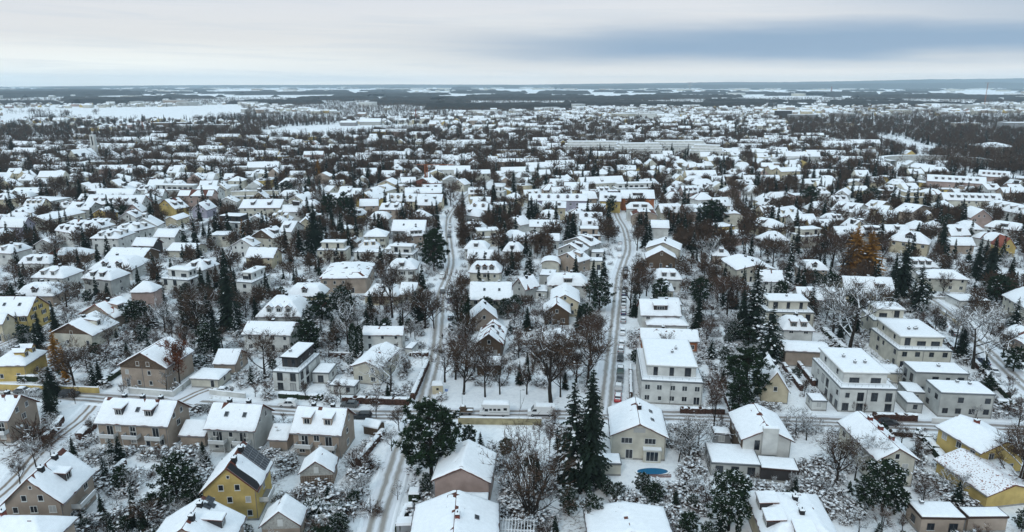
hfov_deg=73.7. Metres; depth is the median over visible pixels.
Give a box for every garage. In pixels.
[177,419,207,446]
[189,367,231,387]
[212,348,248,374]
[267,423,293,450]
[328,378,359,395]
[404,342,417,356]
[477,356,501,376]
[591,249,604,256]
[598,453,621,475]
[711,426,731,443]
[757,455,799,482]
[806,393,827,410]
[880,364,902,383]
[896,391,923,413]
[898,381,924,402]
[945,294,991,307]
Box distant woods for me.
[0,96,1023,176]
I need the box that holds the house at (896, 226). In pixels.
[881,223,909,234]
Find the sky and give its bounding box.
[0,0,1023,86]
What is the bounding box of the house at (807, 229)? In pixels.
[790,226,821,248]
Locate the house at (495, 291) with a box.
[469,279,511,314]
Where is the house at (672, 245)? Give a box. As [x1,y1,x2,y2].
[645,236,682,262]
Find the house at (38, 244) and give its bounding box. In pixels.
[33,236,63,252]
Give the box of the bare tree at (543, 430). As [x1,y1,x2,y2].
[531,421,545,439]
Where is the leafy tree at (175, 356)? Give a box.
[157,333,188,383]
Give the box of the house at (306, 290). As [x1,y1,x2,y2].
[288,280,329,299]
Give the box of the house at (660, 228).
[648,218,669,237]
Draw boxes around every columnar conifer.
[348,323,357,358]
[355,325,363,356]
[460,295,468,330]
[735,505,742,531]
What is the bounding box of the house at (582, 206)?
[578,203,605,211]
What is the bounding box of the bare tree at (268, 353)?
[235,327,280,377]
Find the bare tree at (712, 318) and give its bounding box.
[702,315,718,333]
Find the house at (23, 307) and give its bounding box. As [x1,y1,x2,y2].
[0,293,51,330]
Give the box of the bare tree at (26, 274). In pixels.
[15,269,32,283]
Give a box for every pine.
[3,291,19,295]
[12,324,32,343]
[51,395,58,405]
[77,518,90,528]
[81,290,93,301]
[89,342,101,356]
[101,512,111,524]
[109,465,131,488]
[115,204,127,214]
[115,514,132,530]
[118,299,146,323]
[125,299,148,321]
[131,324,150,343]
[139,491,162,506]
[146,451,200,504]
[179,282,189,294]
[182,300,204,327]
[185,476,203,503]
[189,323,223,354]
[267,359,276,369]
[277,286,286,294]
[278,180,294,192]
[290,318,320,349]
[302,521,332,531]
[306,291,335,320]
[319,192,337,217]
[328,511,349,531]
[329,284,355,316]
[336,191,349,213]
[338,308,353,323]
[345,489,361,503]
[379,318,391,326]
[391,396,466,475]
[417,228,450,270]
[419,472,433,495]
[425,228,442,244]
[450,306,469,325]
[458,423,476,441]
[477,296,496,309]
[496,298,511,315]
[498,437,512,455]
[506,294,522,313]
[525,454,535,470]
[527,176,544,188]
[555,485,580,515]
[574,303,594,321]
[580,490,604,517]
[585,276,617,310]
[601,479,612,496]
[606,195,616,210]
[608,481,625,499]
[629,349,636,363]
[632,471,650,495]
[639,482,652,496]
[644,480,665,504]
[651,278,671,298]
[675,510,699,531]
[677,426,695,444]
[686,494,700,507]
[688,276,712,301]
[695,520,717,531]
[696,199,729,222]
[706,468,754,530]
[717,345,733,364]
[722,343,774,402]
[723,333,732,343]
[724,319,744,341]
[726,375,752,408]
[739,326,759,345]
[772,279,791,292]
[791,366,803,377]
[800,184,820,201]
[810,269,822,286]
[817,272,843,289]
[836,314,857,334]
[846,286,865,307]
[848,475,880,509]
[859,458,912,511]
[862,186,885,202]
[878,422,890,431]
[880,483,911,514]
[923,282,935,304]
[934,317,943,327]
[939,213,955,225]
[980,273,1017,301]
[980,377,999,390]
[1000,346,1023,371]
[1011,508,1023,531]
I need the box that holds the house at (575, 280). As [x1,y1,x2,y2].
[547,270,587,297]
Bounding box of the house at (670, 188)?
[662,185,678,193]
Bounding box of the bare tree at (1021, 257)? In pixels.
[1017,251,1023,264]
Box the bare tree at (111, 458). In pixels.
[96,452,115,468]
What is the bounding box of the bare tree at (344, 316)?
[325,299,368,344]
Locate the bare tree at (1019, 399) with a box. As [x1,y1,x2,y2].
[1013,395,1023,405]
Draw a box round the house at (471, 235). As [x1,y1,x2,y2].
[468,219,477,238]
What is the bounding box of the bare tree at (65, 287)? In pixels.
[43,278,79,309]
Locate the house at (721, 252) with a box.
[710,245,729,262]
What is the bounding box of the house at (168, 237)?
[153,228,185,246]
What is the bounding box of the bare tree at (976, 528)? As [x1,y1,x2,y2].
[972,521,993,531]
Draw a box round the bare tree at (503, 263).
[492,251,515,272]
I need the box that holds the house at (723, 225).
[712,222,734,230]
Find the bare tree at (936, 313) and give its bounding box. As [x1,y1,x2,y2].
[928,302,943,328]
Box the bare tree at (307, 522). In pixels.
[301,518,326,531]
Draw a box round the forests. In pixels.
[0,85,1023,110]
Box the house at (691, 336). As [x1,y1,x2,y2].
[638,325,699,352]
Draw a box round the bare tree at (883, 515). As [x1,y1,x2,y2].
[870,504,896,527]
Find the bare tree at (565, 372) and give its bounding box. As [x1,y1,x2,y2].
[542,350,578,396]
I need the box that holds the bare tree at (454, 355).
[435,339,486,394]
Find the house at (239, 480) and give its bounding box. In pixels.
[198,440,274,520]
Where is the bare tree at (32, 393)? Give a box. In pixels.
[19,386,41,400]
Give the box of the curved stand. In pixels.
[879,155,999,165]
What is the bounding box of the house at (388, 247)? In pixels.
[384,241,416,251]
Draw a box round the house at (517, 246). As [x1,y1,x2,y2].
[502,240,523,262]
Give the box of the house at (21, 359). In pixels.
[0,343,48,381]
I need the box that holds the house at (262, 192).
[252,188,269,198]
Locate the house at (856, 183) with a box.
[841,179,862,188]
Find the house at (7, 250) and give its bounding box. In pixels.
[0,242,32,266]
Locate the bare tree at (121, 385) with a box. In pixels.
[117,383,125,391]
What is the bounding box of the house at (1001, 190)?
[994,186,1023,200]
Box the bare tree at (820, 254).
[801,229,841,261]
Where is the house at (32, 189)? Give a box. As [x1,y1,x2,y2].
[13,187,57,195]
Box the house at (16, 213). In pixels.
[5,209,36,216]
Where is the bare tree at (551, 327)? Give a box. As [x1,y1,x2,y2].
[540,324,561,345]
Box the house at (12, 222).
[0,216,35,237]
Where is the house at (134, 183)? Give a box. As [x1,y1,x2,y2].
[127,180,145,187]
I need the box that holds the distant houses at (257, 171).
[0,87,1023,196]
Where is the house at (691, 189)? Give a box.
[677,184,698,198]
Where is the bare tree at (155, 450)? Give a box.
[151,446,162,462]
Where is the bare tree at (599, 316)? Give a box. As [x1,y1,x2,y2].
[589,307,608,345]
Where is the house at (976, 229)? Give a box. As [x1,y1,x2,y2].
[955,219,983,234]
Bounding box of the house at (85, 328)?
[47,310,119,346]
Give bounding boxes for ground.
[0,88,1023,531]
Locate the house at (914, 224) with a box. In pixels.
[905,220,929,230]
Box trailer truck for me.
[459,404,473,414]
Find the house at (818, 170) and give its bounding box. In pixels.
[801,168,831,173]
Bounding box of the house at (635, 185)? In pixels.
[612,181,655,191]
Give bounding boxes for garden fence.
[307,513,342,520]
[931,418,950,422]
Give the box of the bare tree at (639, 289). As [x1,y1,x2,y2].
[625,271,651,298]
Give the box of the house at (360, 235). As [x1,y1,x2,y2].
[344,224,362,236]
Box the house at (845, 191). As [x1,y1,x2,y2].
[834,187,851,200]
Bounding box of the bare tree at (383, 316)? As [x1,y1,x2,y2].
[369,311,387,322]
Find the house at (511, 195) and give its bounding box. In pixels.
[504,191,523,206]
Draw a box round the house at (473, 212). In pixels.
[464,206,484,221]
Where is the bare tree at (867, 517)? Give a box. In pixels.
[847,506,877,531]
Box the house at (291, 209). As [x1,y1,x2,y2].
[281,200,304,221]
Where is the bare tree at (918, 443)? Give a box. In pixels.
[910,437,931,455]
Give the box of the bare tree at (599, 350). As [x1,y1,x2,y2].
[564,321,615,383]
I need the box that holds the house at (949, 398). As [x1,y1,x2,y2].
[924,379,996,418]
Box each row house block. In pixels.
[0,389,39,446]
[93,392,191,450]
[203,397,274,454]
[289,401,356,458]
[386,193,417,209]
[416,193,444,209]
[939,192,1002,207]
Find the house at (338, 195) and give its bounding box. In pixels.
[329,193,354,202]
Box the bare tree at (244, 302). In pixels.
[233,292,259,317]
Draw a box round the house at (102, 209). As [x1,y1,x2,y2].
[93,206,118,220]
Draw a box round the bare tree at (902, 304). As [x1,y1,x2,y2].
[898,298,913,307]
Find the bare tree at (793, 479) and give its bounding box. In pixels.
[785,473,802,486]
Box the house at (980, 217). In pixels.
[964,206,993,227]
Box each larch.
[46,329,60,370]
[58,345,71,382]
[315,159,322,174]
[838,224,870,273]
[857,231,886,274]
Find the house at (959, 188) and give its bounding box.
[947,185,965,191]
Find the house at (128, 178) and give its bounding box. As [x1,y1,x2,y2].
[115,174,140,182]
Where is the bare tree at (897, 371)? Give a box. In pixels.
[895,366,904,384]
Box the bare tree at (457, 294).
[435,264,472,339]
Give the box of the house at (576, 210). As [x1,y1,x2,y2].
[567,206,584,219]
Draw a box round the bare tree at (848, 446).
[812,425,869,486]
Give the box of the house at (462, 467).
[430,439,497,499]
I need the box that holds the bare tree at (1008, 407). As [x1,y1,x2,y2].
[1003,402,1012,414]
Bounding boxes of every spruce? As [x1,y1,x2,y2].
[6,139,16,149]
[8,283,18,295]
[14,312,21,344]
[26,227,32,245]
[29,323,43,349]
[33,311,45,342]
[40,366,61,398]
[41,380,60,418]
[48,301,60,334]
[68,438,78,457]
[74,178,83,200]
[85,365,101,385]
[94,361,102,378]
[96,493,107,516]
[99,460,108,481]
[103,283,110,296]
[104,438,119,465]
[106,517,116,531]
[114,436,126,461]
[123,342,130,355]
[127,483,135,504]
[128,506,138,528]
[136,506,149,531]
[145,202,158,218]
[146,304,158,329]
[161,286,169,315]
[176,287,184,317]
[179,311,187,328]
[198,313,208,341]
[198,441,211,467]
[201,288,215,328]
[204,270,215,298]
[208,318,222,357]
[210,304,217,326]
[214,265,246,331]
[231,302,240,335]
[247,365,253,384]
[251,297,258,320]
[301,305,319,345]
[304,204,324,251]
[309,325,317,352]
[324,484,332,500]
[326,314,339,344]
[345,194,358,222]
[347,292,356,320]
[361,309,370,328]
[365,291,375,321]
[373,316,379,325]
[384,383,391,395]
[397,313,402,325]
[410,284,415,316]
[412,290,429,323]
[462,290,473,310]
[477,433,484,446]
[508,322,511,333]
[509,170,516,193]
[514,364,524,384]
[522,244,536,278]
[522,307,532,331]
[525,351,529,365]
[526,196,534,218]
[531,460,542,481]
[552,378,587,494]
[552,515,558,531]
[553,428,560,448]
[561,373,568,389]
[567,370,612,492]
[573,303,584,334]
[590,166,595,176]
[627,292,637,317]
[671,489,679,509]
[689,294,704,329]
[705,338,718,359]
[713,503,728,531]
[718,370,725,385]
[719,288,726,308]
[725,279,734,308]
[732,288,739,309]
[733,289,750,339]
[741,265,768,341]
[753,305,785,368]
[783,235,794,287]
[790,478,798,492]
[808,283,818,314]
[835,324,844,340]
[847,481,851,492]
[850,311,861,332]
[873,522,880,531]
[879,517,882,531]
[891,286,901,301]
[892,239,916,298]
[904,266,930,314]
[934,219,950,254]
[940,311,947,331]
[950,481,964,505]
[952,326,969,358]
[968,236,985,278]
[977,354,989,373]
[978,237,1001,282]
[985,371,993,388]
[1006,296,1023,326]
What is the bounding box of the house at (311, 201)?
[300,197,319,211]
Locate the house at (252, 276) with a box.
[236,266,270,297]
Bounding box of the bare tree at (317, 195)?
[312,191,322,200]
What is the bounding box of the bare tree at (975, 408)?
[972,404,984,417]
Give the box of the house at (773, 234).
[755,229,789,247]
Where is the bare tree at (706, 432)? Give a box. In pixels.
[680,413,733,453]
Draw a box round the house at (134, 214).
[118,209,141,223]
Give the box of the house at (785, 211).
[763,205,802,223]
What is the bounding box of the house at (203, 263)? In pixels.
[185,256,219,282]
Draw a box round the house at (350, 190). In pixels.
[338,187,364,196]
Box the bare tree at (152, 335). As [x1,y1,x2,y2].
[147,330,161,343]
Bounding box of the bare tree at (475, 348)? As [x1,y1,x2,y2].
[470,338,481,370]
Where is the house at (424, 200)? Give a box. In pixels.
[417,194,438,209]
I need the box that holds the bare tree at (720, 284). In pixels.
[708,277,728,303]
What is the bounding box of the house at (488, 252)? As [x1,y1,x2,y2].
[466,249,493,269]
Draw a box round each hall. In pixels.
[115,131,168,135]
[151,122,187,127]
[173,124,230,127]
[340,121,357,125]
[359,118,382,124]
[774,110,791,117]
[787,114,818,118]
[951,122,980,127]
[969,142,1011,150]
[996,122,1023,129]
[1010,176,1023,179]
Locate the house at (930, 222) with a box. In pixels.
[925,219,942,234]
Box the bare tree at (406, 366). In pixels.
[399,360,412,375]
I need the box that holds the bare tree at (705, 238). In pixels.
[692,232,714,254]
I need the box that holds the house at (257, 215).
[249,212,269,224]
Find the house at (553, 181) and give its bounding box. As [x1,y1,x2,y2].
[549,179,562,185]
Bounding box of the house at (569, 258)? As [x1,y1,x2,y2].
[557,249,591,271]
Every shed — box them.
[258,494,308,531]
[297,446,339,485]
[353,235,361,247]
[362,418,385,435]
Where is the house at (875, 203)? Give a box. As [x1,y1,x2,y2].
[865,199,892,212]
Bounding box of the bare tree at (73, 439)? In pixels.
[59,433,77,449]
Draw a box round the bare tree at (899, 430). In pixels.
[892,421,915,442]
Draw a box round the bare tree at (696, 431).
[666,422,704,460]
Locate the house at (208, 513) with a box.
[156,495,247,531]
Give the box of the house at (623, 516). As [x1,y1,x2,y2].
[583,501,672,531]
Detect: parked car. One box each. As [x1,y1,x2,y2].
[12,386,29,393]
[25,388,42,396]
[58,389,80,397]
[190,404,209,412]
[213,386,230,390]
[278,398,297,407]
[340,400,359,407]
[353,410,372,419]
[614,382,622,391]
[614,392,621,401]
[616,364,623,374]
[616,374,623,382]
[617,346,623,352]
[617,353,623,360]
[618,339,624,346]
[619,327,625,335]
[620,317,625,322]
[621,296,626,302]
[621,303,625,308]
[621,309,626,314]
[876,417,899,426]
[949,330,959,336]
[989,366,1000,375]
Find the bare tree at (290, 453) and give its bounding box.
[282,448,298,464]
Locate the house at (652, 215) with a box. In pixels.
[630,208,657,224]
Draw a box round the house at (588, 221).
[578,218,599,231]
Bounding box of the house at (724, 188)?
[718,186,741,196]
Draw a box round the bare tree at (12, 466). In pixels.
[2,456,30,484]
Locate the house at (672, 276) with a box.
[653,266,682,292]
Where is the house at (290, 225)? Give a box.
[279,219,304,244]
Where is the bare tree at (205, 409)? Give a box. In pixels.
[198,402,211,415]
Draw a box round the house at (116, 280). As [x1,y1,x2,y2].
[81,265,130,295]
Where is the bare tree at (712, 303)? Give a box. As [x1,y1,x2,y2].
[704,297,720,315]
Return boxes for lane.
[0,403,101,501]
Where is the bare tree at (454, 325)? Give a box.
[452,321,471,352]
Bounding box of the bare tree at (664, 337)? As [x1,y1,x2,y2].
[659,332,674,338]
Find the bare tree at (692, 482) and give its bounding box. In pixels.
[684,472,701,489]
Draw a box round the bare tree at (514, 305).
[503,302,525,324]
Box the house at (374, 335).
[362,323,405,350]
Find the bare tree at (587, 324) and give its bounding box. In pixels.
[563,311,612,368]
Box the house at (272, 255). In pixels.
[244,245,282,268]
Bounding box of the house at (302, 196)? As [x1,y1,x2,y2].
[287,191,314,203]
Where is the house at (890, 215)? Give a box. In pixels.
[882,210,900,222]
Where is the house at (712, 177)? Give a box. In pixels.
[710,176,724,182]
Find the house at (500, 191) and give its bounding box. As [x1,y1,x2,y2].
[494,185,506,200]
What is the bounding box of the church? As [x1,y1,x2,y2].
[66,148,100,161]
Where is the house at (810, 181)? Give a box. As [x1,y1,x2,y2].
[797,177,823,188]
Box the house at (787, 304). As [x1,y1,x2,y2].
[757,293,814,326]
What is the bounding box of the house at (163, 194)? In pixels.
[144,189,168,201]
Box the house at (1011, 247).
[990,234,1016,256]
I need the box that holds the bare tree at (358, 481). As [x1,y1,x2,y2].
[354,473,370,495]
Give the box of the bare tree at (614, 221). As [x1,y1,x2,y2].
[603,217,615,225]
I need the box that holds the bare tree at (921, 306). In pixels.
[915,301,933,317]
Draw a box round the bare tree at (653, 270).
[636,266,656,295]
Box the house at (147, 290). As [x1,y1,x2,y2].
[129,279,163,308]
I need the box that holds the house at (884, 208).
[878,205,892,222]
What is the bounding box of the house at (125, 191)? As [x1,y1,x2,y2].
[91,187,140,194]
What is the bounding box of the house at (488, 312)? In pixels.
[469,299,498,330]
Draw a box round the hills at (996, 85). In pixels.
[552,82,1023,88]
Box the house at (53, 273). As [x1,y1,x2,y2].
[30,263,83,289]
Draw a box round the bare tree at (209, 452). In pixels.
[196,446,213,467]
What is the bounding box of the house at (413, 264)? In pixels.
[387,255,419,282]
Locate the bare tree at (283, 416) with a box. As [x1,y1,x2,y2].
[279,412,286,421]
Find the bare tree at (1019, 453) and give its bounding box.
[985,426,1023,480]
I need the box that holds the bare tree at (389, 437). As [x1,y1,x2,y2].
[382,427,397,450]
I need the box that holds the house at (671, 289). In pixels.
[654,280,674,296]
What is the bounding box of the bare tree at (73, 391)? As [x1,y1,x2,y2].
[65,385,78,403]
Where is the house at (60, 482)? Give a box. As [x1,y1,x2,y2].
[0,448,96,515]
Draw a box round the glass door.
[645,451,658,461]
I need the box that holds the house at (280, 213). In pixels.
[272,210,293,219]
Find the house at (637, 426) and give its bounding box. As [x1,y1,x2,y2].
[607,397,669,462]
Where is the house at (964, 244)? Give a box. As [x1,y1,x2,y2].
[946,235,975,253]
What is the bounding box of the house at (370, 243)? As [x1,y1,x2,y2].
[358,238,381,247]
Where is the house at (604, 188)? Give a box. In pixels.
[595,185,609,191]
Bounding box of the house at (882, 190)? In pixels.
[867,189,886,200]
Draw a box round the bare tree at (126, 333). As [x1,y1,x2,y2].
[117,328,138,346]
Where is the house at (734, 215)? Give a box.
[719,209,742,228]
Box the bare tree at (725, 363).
[718,361,732,374]
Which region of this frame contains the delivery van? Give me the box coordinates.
[527,403,554,416]
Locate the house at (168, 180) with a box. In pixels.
[156,177,179,182]
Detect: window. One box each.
[0,422,5,430]
[12,507,18,513]
[19,317,26,321]
[20,495,27,501]
[29,506,37,513]
[37,495,43,501]
[48,505,57,512]
[106,425,113,434]
[115,426,121,431]
[129,427,136,435]
[152,428,159,436]
[215,431,222,440]
[218,485,223,491]
[227,497,232,502]
[234,484,240,490]
[239,432,246,441]
[245,496,251,502]
[247,510,252,515]
[277,373,282,380]
[277,382,283,390]
[290,373,295,381]
[290,383,295,390]
[301,435,308,444]
[313,436,319,441]
[318,375,323,383]
[325,436,332,445]
[621,437,632,443]
[625,449,632,458]
[644,384,649,389]
[644,438,655,444]
[682,386,687,391]
[693,397,699,405]
[715,465,722,475]
[718,435,724,441]
[747,467,755,477]
[754,440,759,450]
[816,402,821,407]
[841,403,848,411]
[855,403,862,410]
[856,392,863,401]
[870,393,877,401]
[884,404,891,411]
[885,393,892,401]
[894,454,899,459]
[909,372,913,381]
[910,513,915,523]
[926,523,934,530]
[941,408,947,413]
[941,432,946,440]
[948,523,957,531]
[955,408,960,413]
[955,441,961,447]
[958,398,963,403]
[968,409,974,414]
[983,409,988,414]
[985,399,990,404]
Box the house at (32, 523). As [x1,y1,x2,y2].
[0,508,78,531]
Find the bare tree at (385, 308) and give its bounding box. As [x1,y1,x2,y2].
[373,291,396,319]
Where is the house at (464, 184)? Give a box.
[453,178,470,191]
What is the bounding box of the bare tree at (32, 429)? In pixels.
[0,412,71,462]
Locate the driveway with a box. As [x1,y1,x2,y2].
[168,387,212,404]
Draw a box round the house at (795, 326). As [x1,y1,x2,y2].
[776,312,814,340]
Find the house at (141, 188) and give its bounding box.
[137,184,155,194]
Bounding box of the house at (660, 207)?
[655,203,679,219]
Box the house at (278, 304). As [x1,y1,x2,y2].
[255,292,312,321]
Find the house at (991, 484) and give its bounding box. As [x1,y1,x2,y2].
[933,448,1023,507]
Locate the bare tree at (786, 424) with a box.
[781,415,792,428]
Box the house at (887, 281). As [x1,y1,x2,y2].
[839,274,894,302]
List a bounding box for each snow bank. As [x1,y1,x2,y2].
[0,404,83,482]
[0,410,98,503]
[38,399,1011,436]
[356,181,482,531]
[390,179,492,531]
[594,214,620,379]
[901,296,1023,396]
[906,292,1023,374]
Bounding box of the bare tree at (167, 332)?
[159,326,173,335]
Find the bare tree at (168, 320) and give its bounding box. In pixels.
[162,311,178,336]
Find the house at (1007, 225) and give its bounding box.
[984,220,1023,239]
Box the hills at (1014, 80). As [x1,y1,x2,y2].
[16,78,1023,87]
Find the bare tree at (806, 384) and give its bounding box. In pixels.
[800,377,810,395]
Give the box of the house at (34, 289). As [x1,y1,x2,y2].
[16,279,70,306]
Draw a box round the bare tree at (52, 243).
[32,232,67,254]
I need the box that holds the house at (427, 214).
[416,209,432,223]
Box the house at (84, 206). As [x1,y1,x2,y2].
[65,200,103,219]
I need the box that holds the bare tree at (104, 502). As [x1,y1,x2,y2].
[92,497,109,508]
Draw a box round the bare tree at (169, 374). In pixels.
[157,368,171,389]
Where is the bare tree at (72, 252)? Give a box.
[64,248,77,266]
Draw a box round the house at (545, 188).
[541,182,555,192]
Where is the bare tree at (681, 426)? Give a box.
[667,416,707,443]
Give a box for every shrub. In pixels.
[73,508,86,518]
[73,515,85,526]
[77,521,96,531]
[88,521,98,529]
[96,520,118,531]
[99,516,115,531]
[116,525,127,531]
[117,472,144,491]
[142,469,156,480]
[148,523,158,531]
[193,353,207,366]
[290,487,308,500]
[303,495,330,519]
[329,498,352,514]
[340,451,363,473]
[346,447,384,472]
[359,495,384,517]
[510,514,529,531]
[533,519,546,531]
[540,521,556,531]
[673,527,686,531]
[909,481,941,500]
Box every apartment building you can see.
[19,196,71,209]
[32,208,85,231]
[54,222,84,246]
[74,218,115,244]
[86,193,152,213]
[90,226,135,254]
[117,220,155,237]
[155,183,197,198]
[230,190,279,203]
[238,197,288,218]
[529,192,587,210]
[542,201,565,219]
[563,141,617,152]
[599,192,620,212]
[614,142,664,155]
[620,188,654,210]
[626,202,653,220]
[636,338,703,405]
[654,140,705,153]
[688,144,723,160]
[761,162,773,170]
[765,165,779,174]
[772,166,800,177]
[811,347,897,412]
[869,318,952,368]
[880,175,925,186]
[908,163,937,168]
[917,167,949,174]
[919,187,951,191]
[926,174,986,187]
[978,169,1010,181]
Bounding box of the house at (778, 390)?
[755,353,790,403]
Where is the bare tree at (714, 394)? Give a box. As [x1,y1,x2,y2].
[702,367,728,425]
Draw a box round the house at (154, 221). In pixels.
[138,213,164,231]
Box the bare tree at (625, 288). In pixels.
[614,263,651,309]
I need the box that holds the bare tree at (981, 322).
[948,302,1015,368]
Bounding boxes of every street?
[361,176,491,531]
[596,210,634,413]
[910,294,1023,393]
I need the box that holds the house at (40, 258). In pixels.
[18,252,58,270]
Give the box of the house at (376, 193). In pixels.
[356,189,386,206]
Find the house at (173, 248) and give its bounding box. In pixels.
[166,242,208,256]
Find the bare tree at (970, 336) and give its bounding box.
[958,328,978,343]
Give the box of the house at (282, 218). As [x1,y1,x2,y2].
[270,217,286,224]
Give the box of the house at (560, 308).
[542,296,570,324]
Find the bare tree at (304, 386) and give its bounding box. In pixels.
[298,381,310,399]
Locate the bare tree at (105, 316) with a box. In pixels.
[93,310,116,324]
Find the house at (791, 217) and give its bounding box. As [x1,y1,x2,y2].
[785,212,816,228]
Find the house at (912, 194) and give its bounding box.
[900,190,927,204]
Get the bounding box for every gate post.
[406,502,413,514]
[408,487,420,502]
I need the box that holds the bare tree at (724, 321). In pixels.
[715,309,741,336]
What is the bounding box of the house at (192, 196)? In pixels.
[177,189,217,206]
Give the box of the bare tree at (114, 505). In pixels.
[105,490,127,507]
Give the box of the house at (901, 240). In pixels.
[889,229,931,256]
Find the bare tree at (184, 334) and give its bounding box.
[171,324,190,341]
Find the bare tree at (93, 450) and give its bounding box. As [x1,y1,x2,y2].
[85,446,101,461]
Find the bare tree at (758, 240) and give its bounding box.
[753,235,769,255]
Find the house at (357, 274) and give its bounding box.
[319,261,374,292]
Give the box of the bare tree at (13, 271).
[3,265,22,286]
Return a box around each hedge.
[16,374,43,381]
[41,415,64,442]
[74,422,96,439]
[93,468,131,479]
[101,368,120,384]
[111,458,126,469]
[278,391,323,400]
[321,351,354,356]
[342,395,409,404]
[355,428,384,465]
[395,503,407,531]
[408,480,422,502]
[409,351,428,356]
[410,359,429,399]
[629,363,632,397]
[680,406,724,414]
[719,378,734,411]
[782,362,803,390]
[797,361,815,386]
[821,326,848,347]
[863,349,881,363]
[872,412,917,421]
[890,429,918,437]
[916,427,945,457]
[925,318,963,355]
[971,359,989,376]
[985,372,1010,398]
[997,399,1016,404]
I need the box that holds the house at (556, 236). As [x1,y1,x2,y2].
[511,232,559,248]
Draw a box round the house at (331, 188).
[322,185,338,192]
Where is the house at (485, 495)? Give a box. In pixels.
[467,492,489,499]
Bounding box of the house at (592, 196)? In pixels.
[580,189,597,202]
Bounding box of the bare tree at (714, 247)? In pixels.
[697,235,723,261]
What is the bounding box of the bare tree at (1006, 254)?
[1001,251,1011,266]
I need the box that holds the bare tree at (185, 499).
[176,496,187,506]
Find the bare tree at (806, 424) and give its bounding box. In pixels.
[797,413,824,440]
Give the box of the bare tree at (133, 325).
[127,318,138,330]
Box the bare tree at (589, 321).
[578,309,604,343]
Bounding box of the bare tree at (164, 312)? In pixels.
[140,296,176,331]
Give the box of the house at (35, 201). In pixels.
[22,197,50,206]
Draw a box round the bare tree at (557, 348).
[506,319,586,402]
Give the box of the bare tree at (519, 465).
[478,399,594,522]
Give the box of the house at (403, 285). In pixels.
[399,282,420,302]
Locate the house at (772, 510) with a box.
[747,490,836,531]
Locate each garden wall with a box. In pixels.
[0,383,99,392]
[128,387,172,396]
[173,378,190,396]
[209,389,245,397]
[458,417,541,424]
[928,296,944,299]
[938,307,960,323]
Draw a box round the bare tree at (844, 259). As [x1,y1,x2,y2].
[826,241,858,266]
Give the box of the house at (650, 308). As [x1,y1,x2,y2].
[636,296,681,327]
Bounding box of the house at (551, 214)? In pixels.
[540,208,559,219]
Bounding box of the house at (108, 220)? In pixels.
[92,217,116,226]
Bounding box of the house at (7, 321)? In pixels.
[0,313,15,341]
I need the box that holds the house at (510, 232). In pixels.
[506,230,523,241]
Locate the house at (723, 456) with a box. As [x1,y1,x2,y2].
[704,442,760,477]
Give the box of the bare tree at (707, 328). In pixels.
[700,316,719,343]
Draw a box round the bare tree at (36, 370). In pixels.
[30,366,46,376]
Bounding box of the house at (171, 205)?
[159,197,188,215]
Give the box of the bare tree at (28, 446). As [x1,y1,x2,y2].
[17,434,49,466]
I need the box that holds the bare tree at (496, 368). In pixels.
[488,352,515,394]
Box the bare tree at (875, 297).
[819,274,905,347]
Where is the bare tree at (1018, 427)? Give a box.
[997,421,1023,477]
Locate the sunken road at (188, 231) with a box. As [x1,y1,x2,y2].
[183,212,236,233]
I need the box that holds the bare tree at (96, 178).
[86,171,103,183]
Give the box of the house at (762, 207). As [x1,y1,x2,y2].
[755,204,775,216]
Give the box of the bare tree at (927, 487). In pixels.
[913,475,941,500]
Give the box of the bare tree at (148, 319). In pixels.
[137,311,153,327]
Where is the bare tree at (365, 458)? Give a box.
[360,455,368,464]
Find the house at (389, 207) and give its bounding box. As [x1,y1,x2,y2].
[379,202,406,219]
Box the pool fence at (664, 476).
[649,474,670,477]
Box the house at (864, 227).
[860,223,886,243]
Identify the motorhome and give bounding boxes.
[479,400,509,416]
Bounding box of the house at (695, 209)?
[680,203,708,220]
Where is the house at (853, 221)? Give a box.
[839,217,864,226]
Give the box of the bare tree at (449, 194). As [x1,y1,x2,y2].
[444,183,459,205]
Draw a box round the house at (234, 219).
[219,213,251,233]
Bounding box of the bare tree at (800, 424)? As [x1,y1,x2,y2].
[786,405,817,434]
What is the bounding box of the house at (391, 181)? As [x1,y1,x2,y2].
[378,177,400,186]
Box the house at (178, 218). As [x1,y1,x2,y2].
[165,212,189,225]
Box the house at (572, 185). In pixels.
[564,182,588,193]
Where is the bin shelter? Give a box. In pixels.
[396,516,411,531]
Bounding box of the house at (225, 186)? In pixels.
[217,182,231,196]
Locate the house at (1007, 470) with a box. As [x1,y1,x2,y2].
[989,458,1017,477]
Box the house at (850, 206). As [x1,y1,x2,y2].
[831,201,868,218]
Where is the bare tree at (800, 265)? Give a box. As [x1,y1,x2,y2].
[791,257,809,274]
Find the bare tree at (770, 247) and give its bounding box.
[760,238,789,266]
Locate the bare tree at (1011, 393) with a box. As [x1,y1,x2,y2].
[1005,387,1018,397]
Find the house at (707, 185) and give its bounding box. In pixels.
[698,183,715,195]
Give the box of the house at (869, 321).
[860,301,909,334]
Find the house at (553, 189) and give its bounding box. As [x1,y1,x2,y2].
[548,186,571,193]
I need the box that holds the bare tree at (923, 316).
[914,311,931,323]
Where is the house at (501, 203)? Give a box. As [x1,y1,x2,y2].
[493,202,514,213]
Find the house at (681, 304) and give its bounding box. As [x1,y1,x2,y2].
[657,297,682,312]
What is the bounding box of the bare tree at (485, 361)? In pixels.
[470,342,500,396]
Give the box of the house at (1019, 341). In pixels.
[998,324,1023,351]
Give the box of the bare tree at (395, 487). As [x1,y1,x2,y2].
[389,479,404,499]
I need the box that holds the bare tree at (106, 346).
[96,338,113,361]
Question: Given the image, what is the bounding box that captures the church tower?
[89,135,98,153]
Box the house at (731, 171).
[726,169,740,174]
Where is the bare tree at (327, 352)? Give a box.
[317,348,334,361]
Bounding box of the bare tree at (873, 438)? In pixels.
[854,426,895,459]
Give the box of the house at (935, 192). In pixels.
[920,187,940,202]
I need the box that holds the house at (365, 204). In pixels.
[359,196,379,213]

